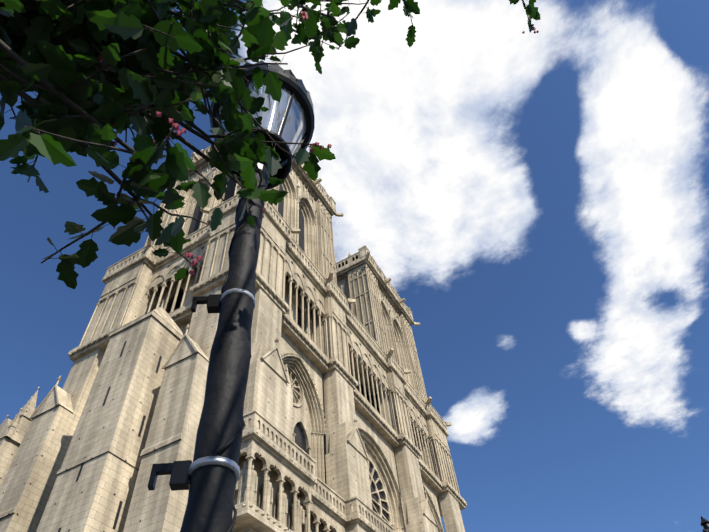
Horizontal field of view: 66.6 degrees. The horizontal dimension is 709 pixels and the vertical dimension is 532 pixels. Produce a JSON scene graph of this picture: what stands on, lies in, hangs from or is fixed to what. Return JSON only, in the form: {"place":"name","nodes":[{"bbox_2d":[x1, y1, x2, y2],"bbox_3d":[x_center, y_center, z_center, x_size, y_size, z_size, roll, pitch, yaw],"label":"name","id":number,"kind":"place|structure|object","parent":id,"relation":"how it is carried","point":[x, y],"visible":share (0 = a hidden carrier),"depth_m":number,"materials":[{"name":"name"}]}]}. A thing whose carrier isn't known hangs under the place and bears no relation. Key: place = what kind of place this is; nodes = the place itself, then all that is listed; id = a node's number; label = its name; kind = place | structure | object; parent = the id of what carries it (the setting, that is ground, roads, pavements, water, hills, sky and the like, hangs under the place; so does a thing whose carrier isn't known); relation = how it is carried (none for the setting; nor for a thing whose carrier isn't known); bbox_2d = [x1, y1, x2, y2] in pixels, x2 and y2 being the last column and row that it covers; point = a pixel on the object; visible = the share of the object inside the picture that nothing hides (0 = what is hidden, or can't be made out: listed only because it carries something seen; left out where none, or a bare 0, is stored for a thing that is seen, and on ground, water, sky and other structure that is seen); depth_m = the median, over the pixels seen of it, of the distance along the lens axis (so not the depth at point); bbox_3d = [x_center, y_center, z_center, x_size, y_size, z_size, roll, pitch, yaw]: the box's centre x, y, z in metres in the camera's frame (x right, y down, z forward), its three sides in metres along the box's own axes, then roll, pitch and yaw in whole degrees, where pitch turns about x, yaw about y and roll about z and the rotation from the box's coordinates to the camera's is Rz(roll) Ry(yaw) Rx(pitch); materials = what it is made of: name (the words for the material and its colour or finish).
{"place":"outdoors","nodes":[
{"label":"outdoors","id":0,"kind":"place"},
{"bbox_2d":[0,0,381,288],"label":"tree","id":1,"kind":"object","parent":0,"point":[32,21],"depth_m":1.73,"materials":[{"name":"green plant"}]},
{"bbox_2d":[180,173,266,531],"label":"lamp wrap","id":2,"kind":"object","parent":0,"point":[210,506],"visible":0.88,"depth_m":1.71,"materials":[{"name":"black fabric"}]},
{"bbox_2d":[188,288,254,482],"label":"lamp straps","id":3,"kind":"object","parent":2,"relation":"attached to","point":[223,461],"visible":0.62,"depth_m":1.51,"materials":[{"name":"silver metal"}]},
{"bbox_2d":[147,294,221,490],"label":"lamp buckles","id":4,"kind":"object","parent":3,"relation":"attached to","point":[177,471],"visible":0.94,"depth_m":1.53,"materials":[{"name":"black metal"}]},
{"bbox_2d":[0,0,708,531],"label":"sky","id":5,"kind":"structure","parent":0,"point":[538,203],"materials":[{"name":"blue"}]},
{"bbox_2d":[388,0,540,46],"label":"tree","id":6,"kind":"object","parent":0,"point":[411,6],"depth_m":3.55,"materials":[{"name":"green plant"}]},
{"bbox_3d":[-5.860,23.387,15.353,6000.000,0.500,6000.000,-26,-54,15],"label":"ground","id":7,"kind":"structure","parent":0,"visible":0},
{"bbox_2d":[0,387,39,486],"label":"nave stone","id":8,"kind":"object","parent":7,"relation":"on","point":[12,433],"visible":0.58,"depth_m":42.84,"materials":[{"name":"beige stone"}]},
{"bbox_2d":[58,179,379,531],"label":"window openings","id":9,"kind":"object","parent":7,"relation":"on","point":[197,214],"visible":0.08,"depth_m":61.55,"materials":[{"name":"black"}]},
{"bbox_2d":[0,153,466,531],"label":"cathedral","id":10,"kind":"structure","parent":7,"relation":"on","point":[74,423],"depth_m":38.76,"materials":[{"name":"stone"}]},
{"bbox_2d":[69,146,466,531],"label":"cathedral facade trim","id":11,"kind":"structure","parent":10,"relation":"attached to","point":[304,506],"depth_m":51.78,"materials":[{"name":"stone"}]},
{"bbox_2d":[294,423,388,521],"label":"window glass","id":12,"kind":"object","parent":10,"relation":"attached to","point":[300,442],"depth_m":49.88,"materials":[{"name":"black glass"}]},
{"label":"street asphalt","id":13,"kind":"structure","parent":0,"visible":0},
{"bbox_2d":[209,60,314,189],"bbox_3d":[-0.415,0.471,1.692,0.670,5.480,0.670,-26,-54,15],"label":"lamp","id":14,"kind":"object","parent":13,"relation":"on","point":[293,85],"depth_m":3.22,"materials":[{"name":"metal"}]},
{"bbox_2d":[701,516,708,531],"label":"lamp","id":15,"kind":"object","parent":13,"relation":"on","point":[704,523],"visible":1,"depth_m":7.57,"materials":[{"name":"black metal"}]}
]}

